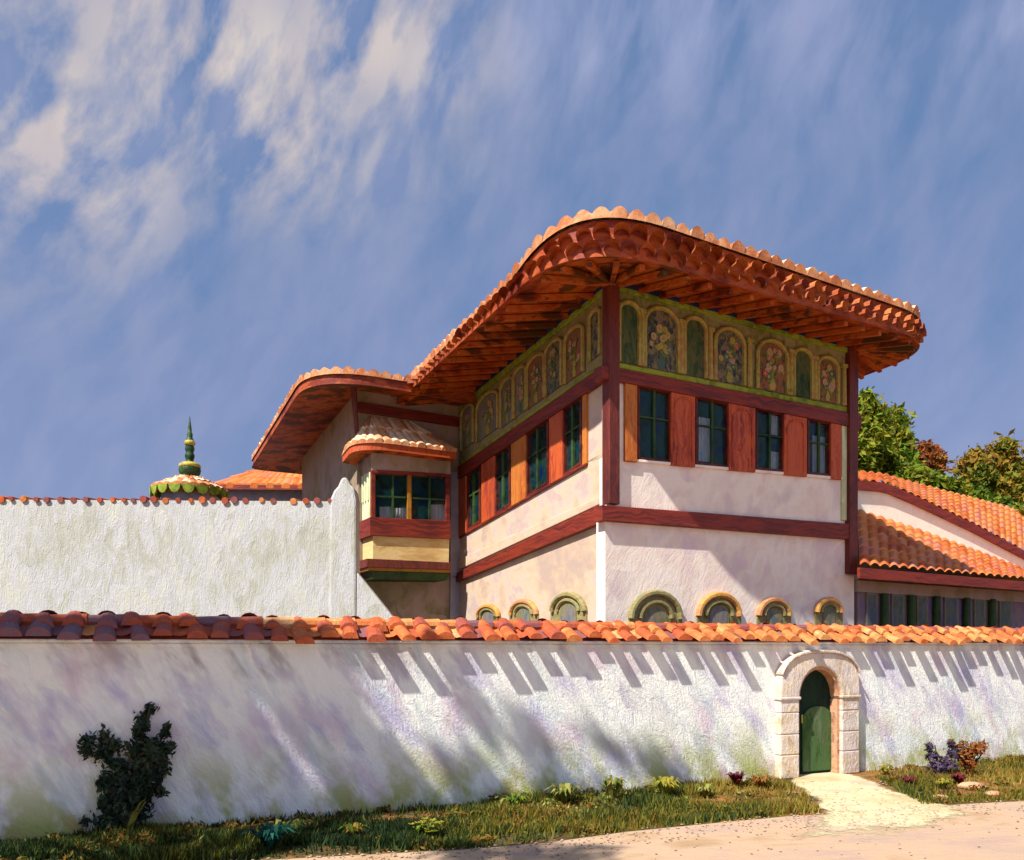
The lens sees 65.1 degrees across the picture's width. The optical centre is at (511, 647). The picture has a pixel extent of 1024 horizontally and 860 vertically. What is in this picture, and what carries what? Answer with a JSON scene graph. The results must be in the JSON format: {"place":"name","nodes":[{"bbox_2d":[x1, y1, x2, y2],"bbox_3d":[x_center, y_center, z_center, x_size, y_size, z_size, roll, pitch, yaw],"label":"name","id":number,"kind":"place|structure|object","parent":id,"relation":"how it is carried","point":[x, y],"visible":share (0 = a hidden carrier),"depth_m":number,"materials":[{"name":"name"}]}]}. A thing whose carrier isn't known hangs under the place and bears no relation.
{"place":"outdoors","nodes":[
{"label":"outdoors","id":0,"kind":"place"},
{"bbox_2d":[0,478,392,618],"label":"courtyard wall","id":1,"kind":"structure","parent":0,"point":[233,556],"depth_m":19.89,"materials":[{"name":"paint"}]},
{"bbox_2d":[214,469,301,500],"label":"house","id":2,"kind":"structure","parent":0,"point":[254,485],"depth_m":33.05,"materials":[{"name":"tile"}]},
{"bbox_2d":[0,0,1023,548],"label":"sky","id":3,"kind":"structure","parent":0,"point":[207,207],"materials":[{"name":"blue"}]},
{"bbox_2d":[0,759,1023,859],"bbox_3d":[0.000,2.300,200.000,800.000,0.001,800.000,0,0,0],"label":"ground","id":4,"kind":"structure","parent":0,"point":[867,775],"depth_m":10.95,"materials":[{"name":"green plant"}]},
{"bbox_2d":[74,702,177,832],"bbox_3d":[-4.811,1.483,9.907,1.457,1.895,0.691,0,0,0],"label":"dark shrub","id":5,"kind":"object","parent":4,"relation":"on","point":[147,756],"visible":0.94,"depth_m":9.80,"materials":[{"name":"green plant"}]},
{"bbox_2d":[127,800,145,831],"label":"blade plant","id":6,"kind":"object","parent":4,"relation":"on","point":[133,818],"visible":0.8,"depth_m":9.67,"materials":[{"name":"green plant"}]},
{"bbox_2d":[149,417,228,500],"bbox_3d":[-11.240,-2.887,28.000,2.586,10.375,2.555,0,0,0],"label":"kiosk","id":7,"kind":"object","parent":4,"relation":"on","point":[187,483],"visible":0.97,"depth_m":27.37,"materials":[{"name":"tile"}]},
{"bbox_2d":[240,821,304,848],"bbox_3d":[-2.723,2.152,9.169,0.635,0.297,0.616,0,0,17],"label":"leafy plant","id":8,"kind":"object","parent":4,"relation":"on","point":[269,835],"visible":0.98,"depth_m":9.08,"materials":[{"name":"teal plant"}]},
{"bbox_2d":[263,819,290,825],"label":"leafy plant","id":9,"kind":"object","parent":4,"relation":"on","point":[277,820],"visible":0.09,"depth_m":9.78,"materials":[{"name":"yellow plant"}]},
{"bbox_2d":[338,822,369,835],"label":"leafy plant","id":10,"kind":"object","parent":4,"relation":"on","point":[355,828],"visible":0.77,"depth_m":9.68,"materials":[{"name":"green plant"}]},
{"bbox_2d":[408,817,443,834],"bbox_3d":[-1.014,2.184,9.682,0.422,0.232,0.396,0,0,30],"label":"flowering plant","id":11,"kind":"object","parent":4,"relation":"on","point":[428,827],"visible":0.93,"depth_m":9.65,"materials":[{"name":"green plant"}]},
{"bbox_2d":[0,609,1023,840],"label":"garden wall","id":12,"kind":"structure","parent":4,"relation":"on","point":[272,715],"depth_m":11.56,"materials":[{"name":"paint"}]},
{"bbox_2d":[503,792,531,806],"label":"leafy plant","id":13,"kind":"object","parent":4,"relation":"on","point":[520,798],"visible":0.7,"depth_m":11.37,"materials":[{"name":"green plant"}]},
{"bbox_2d":[545,782,584,803],"bbox_3d":[0.748,2.153,11.791,0.640,0.294,0.575,0,0,31],"label":"leafy plant","id":14,"kind":"object","parent":4,"relation":"on","point":[564,792],"visible":0.99,"depth_m":11.76,"materials":[{"name":"green plant"}]},
{"bbox_2d":[598,775,629,798],"bbox_3d":[1.510,2.117,12.012,0.529,0.365,0.616,0,0,0],"label":"leafy plant","id":15,"kind":"object","parent":4,"relation":"on","point":[615,786],"visible":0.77,"depth_m":11.95,"materials":[{"name":"green plant"}]},
{"bbox_2d":[481,776,777,813],"bbox_3d":[2.153,2.267,12.201,5.300,0.308,1.786,0,0,-22],"label":"ground cover","id":16,"kind":"object","parent":4,"relation":"on","point":[587,791],"visible":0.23,"depth_m":12.06,"materials":[{"name":"green plant"}]},
{"bbox_2d":[649,776,682,794],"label":"leafy plant","id":17,"kind":"object","parent":4,"relation":"on","point":[665,784],"visible":0.8,"depth_m":12.22,"materials":[{"name":"yellow plant"}]},
{"bbox_2d":[695,783,715,797],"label":"leafy plant","id":18,"kind":"object","parent":4,"relation":"on","point":[706,789],"visible":0.93,"depth_m":12.23,"materials":[{"name":"yellow plant"}]},
{"bbox_2d":[726,771,745,785],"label":"leafy plant","id":19,"kind":"object","parent":4,"relation":"on","point":[736,777],"visible":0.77,"depth_m":13.13,"materials":[{"name":"red plant"}]},
{"bbox_2d":[751,774,776,787],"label":"leafy plant","id":20,"kind":"object","parent":4,"relation":"on","point":[764,780],"visible":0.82,"depth_m":13.04,"materials":[{"name":"orange plant"}]},
{"bbox_2d":[774,650,860,778],"bbox_3d":[5.485,1.167,14.490,1.899,2.264,0.360,0,0,-24],"label":"stone gateway","id":21,"kind":"object","parent":4,"relation":"on","point":[816,728],"visible":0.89,"depth_m":14.56,"materials":[{"name":"beige stone"}]},
{"bbox_2d":[798,670,831,773],"bbox_3d":[5.442,1.308,14.589,0.999,1.944,0.144,0,0,-24],"label":"door","id":22,"kind":"structure","parent":21,"relation":"in","point":[814,712],"depth_m":14.60,"materials":[{"name":"green wood"}]},
{"bbox_2d":[878,763,893,774],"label":"flowering plant","id":23,"kind":"object","parent":4,"relation":"on","point":[884,769],"visible":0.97,"depth_m":14.48,"materials":[{"name":"yellow plant"}]},
{"bbox_2d":[858,386,920,482],"bbox_3d":[14.915,-4.240,33.013,4.033,13.100,2.956,0,0,-38],"label":"broadleaf tree","id":24,"kind":"object","parent":4,"relation":"on","point":[886,438],"visible":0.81,"depth_m":32.33,"materials":[{"name":"green plant"}]},
{"bbox_2d":[897,775,917,783],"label":"leafy plant","id":25,"kind":"object","parent":4,"relation":"on","point":[907,778],"visible":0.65,"depth_m":13.24,"materials":[{"name":"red plant"}]},
{"bbox_2d":[913,439,952,474],"bbox_3d":[17.626,-3.261,33.980,2.436,11.137,1.602,0,0,-23],"label":"round tree","id":26,"kind":"object","parent":4,"relation":"on","point":[934,456],"visible":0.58,"depth_m":33.62,"materials":[{"name":"brown plant"}]},
{"bbox_2d":[854,470,1023,627],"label":"annex","id":27,"kind":"object","parent":4,"relation":"on","point":[921,561],"visible":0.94,"depth_m":22.68,"materials":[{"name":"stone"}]},
{"bbox_2d":[865,592,877,625],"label":"window","id":28,"kind":"structure","parent":27,"relation":"in","point":[871,599],"depth_m":19.78,"materials":[{"name":"grey glass"}]},
{"bbox_2d":[890,594,904,625],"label":"window","id":29,"kind":"structure","parent":27,"relation":"in","point":[897,601],"depth_m":20.27,"materials":[{"name":"grey glass"}]},
{"bbox_2d":[916,596,927,625],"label":"window","id":30,"kind":"structure","parent":27,"relation":"in","point":[921,601],"depth_m":20.74,"materials":[{"name":"grey glass"}]},
{"bbox_2d":[943,597,958,626],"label":"window","id":31,"kind":"structure","parent":27,"relation":"in","point":[950,605],"depth_m":21.34,"materials":[{"name":"grey glass"}]},
{"bbox_2d":[973,599,985,626],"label":"window","id":32,"kind":"structure","parent":27,"relation":"in","point":[979,606],"depth_m":21.98,"materials":[{"name":"grey glass"}]},
{"bbox_2d":[998,601,1012,627],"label":"window","id":33,"kind":"structure","parent":27,"relation":"in","point":[1005,608],"depth_m":22.59,"materials":[{"name":"grey glass"}]},
{"bbox_2d":[923,739,959,773],"bbox_3d":[7.764,1.994,14.501,0.661,0.682,0.366,0,0,5],"label":"purple shrub","id":34,"kind":"object","parent":4,"relation":"on","point":[946,764],"visible":1,"depth_m":14.46,"materials":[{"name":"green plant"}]},
{"bbox_2d":[932,777,952,788],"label":"leafy plant","id":35,"kind":"object","parent":4,"relation":"on","point":[942,781],"visible":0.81,"depth_m":13.04,"materials":[{"name":"yellow plant"}]},
{"bbox_2d":[864,755,1023,803],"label":"grass bed","id":36,"kind":"object","parent":4,"relation":"on","point":[1014,774],"visible":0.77,"depth_m":13.57,"materials":[{"name":"green plant"}]},
{"bbox_2d":[878,754,1023,803],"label":"ground cover","id":37,"kind":"object","parent":4,"relation":"on","point":[1001,783],"visible":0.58,"depth_m":13.45,"materials":[{"name":"green plant"}]},
{"bbox_2d":[883,457,1023,545],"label":"shrub row","id":38,"kind":"object","parent":4,"relation":"on","point":[915,471],"visible":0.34,"depth_m":31.59,"materials":[{"name":"green plant"}]},
{"bbox_2d":[949,772,972,783],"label":"leafy plant","id":39,"kind":"object","parent":4,"relation":"on","point":[958,777],"visible":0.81,"depth_m":13.48,"materials":[{"name":"red plant"}]},
{"bbox_2d":[948,737,989,773],"bbox_3d":[8.268,1.949,14.497,0.740,0.713,0.422,0,0,7],"label":"dry shrub","id":40,"kind":"object","parent":4,"relation":"on","point":[967,759],"visible":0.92,"depth_m":14.46,"materials":[{"name":"orange plant"}]},
{"bbox_2d":[957,782,986,788],"bbox_3d":[7.524,2.243,13.105,0.345,0.114,0.376,0,0,-34],"label":"stone","id":41,"kind":"object","parent":4,"relation":"on","point":[963,784],"visible":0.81,"depth_m":13.04,"materials":[{"name":"beige stone"}]},
{"bbox_2d":[948,429,1023,544],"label":"autumn tree","id":42,"kind":"object","parent":4,"relation":"on","point":[999,466],"visible":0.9,"depth_m":34.47,"materials":[{"name":"green plant"}]},
{"bbox_2d":[985,791,998,795],"bbox_3d":[7.492,2.262,12.477,0.270,0.076,0.213,0,0,0],"label":"stone","id":43,"kind":"object","parent":4,"relation":"on","point":[992,792],"visible":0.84,"depth_m":12.42,"materials":[{"name":"beige stone"}]},
{"bbox_2d":[252,206,926,625],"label":"pavilion","id":44,"kind":"structure","parent":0,"point":[614,414],"depth_m":18.01,"materials":[{"name":"white paint"}]},
{"bbox_2d":[467,466,480,529],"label":"window","id":45,"kind":"structure","parent":44,"relation":"in","point":[473,474],"depth_m":22.75,"materials":[{"name":"green wood"}]},
{"bbox_2d":[475,604,500,620],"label":"arched window","id":46,"kind":"structure","parent":44,"relation":"in","point":[485,611],"depth_m":21.56,"materials":[{"name":"green paint"}]},
{"bbox_2d":[496,446,510,512],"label":"window","id":47,"kind":"structure","parent":44,"relation":"in","point":[498,476],"depth_m":20.85,"materials":[{"name":"green wood"}]},
{"bbox_2d":[508,599,538,620],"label":"arched window","id":48,"kind":"structure","parent":44,"relation":"in","point":[525,609],"depth_m":19.51,"materials":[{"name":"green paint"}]},
{"bbox_2d":[527,421,548,495],"bbox_3d":[0.629,-4.503,19.044,0.100,1.651,1.201,0,0,-24],"label":"window","id":49,"kind":"structure","parent":44,"relation":"in","point":[538,450],"depth_m":19.02,"materials":[{"name":"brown wood"}]},
{"bbox_2d":[549,591,587,621],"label":"arched window","id":50,"kind":"structure","parent":44,"relation":"in","point":[568,606],"depth_m":17.47,"materials":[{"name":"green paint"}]},
{"bbox_2d":[563,398,581,474],"bbox_3d":[1.343,-4.618,17.469,0.100,1.594,0.855,0,0,-24],"label":"window","id":51,"kind":"structure","parent":44,"relation":"in","point":[565,412],"depth_m":17.49,"materials":[{"name":"green wood"}]},
{"bbox_2d":[637,386,669,461],"bbox_3d":[2.911,-4.592,16.555,0.854,1.520,0.100,0,0,-29],"label":"window","id":52,"kind":"structure","parent":44,"relation":"in","point":[667,420],"depth_m":16.53,"materials":[{"name":"green wood"}]},
{"bbox_2d":[628,590,683,622],"bbox_3d":[2.961,-0.297,16.487,1.419,1.798,0.149,0,0,-29],"label":"arched window","id":53,"kind":"structure","parent":44,"relation":"in","point":[657,606],"depth_m":16.46,"materials":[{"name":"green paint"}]},
{"bbox_2d":[695,398,727,466],"bbox_3d":[4.280,-4.631,17.354,0.936,1.458,0.160,0,0,-29],"label":"window","id":54,"kind":"structure","parent":44,"relation":"in","point":[705,425],"depth_m":17.34,"materials":[{"name":"green wood"}]},
{"bbox_2d":[696,591,742,623],"bbox_3d":[4.481,-0.293,17.336,1.314,1.848,0.149,0,0,-29],"label":"arched window","id":55,"kind":"structure","parent":44,"relation":"in","point":[716,607],"depth_m":17.31,"materials":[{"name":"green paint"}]},
{"bbox_2d":[755,409,782,471],"bbox_3d":[5.834,-4.676,18.221,0.966,1.388,0.160,0,0,-29],"label":"window","id":56,"kind":"structure","parent":44,"relation":"in","point":[774,420],"depth_m":18.27,"materials":[{"name":"green wood"}]},
{"bbox_2d":[756,597,791,624],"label":"arched window","id":57,"kind":"structure","parent":44,"relation":"in","point":[772,610],"depth_m":18.11,"materials":[{"name":"green paint"}]},
{"bbox_2d":[807,419,829,475],"bbox_3d":[7.206,-4.718,18.986,0.787,1.321,0.160,0,0,-29],"label":"window","id":58,"kind":"structure","parent":44,"relation":"in","point":[820,445],"depth_m":19.04,"materials":[{"name":"green wood"}]},
{"bbox_2d":[814,597,843,625],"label":"arched window","id":59,"kind":"structure","parent":44,"relation":"in","point":[828,610],"depth_m":19.00,"materials":[{"name":"yellow paint"}]},
{"bbox_2d":[275,801,1023,859],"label":"road","id":60,"kind":"structure","parent":0,"point":[958,841],"depth_m":9.37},
{"bbox_2d":[231,780,1023,859],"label":"pebbles","id":61,"kind":"object","parent":60,"relation":"on","point":[561,840],"visible":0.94,"depth_m":10.12,"materials":[{"name":"brown gravel"}]},
{"bbox_2d":[793,772,969,838],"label":"path","id":62,"kind":"structure","parent":0,"point":[866,800],"depth_m":11.64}
]}

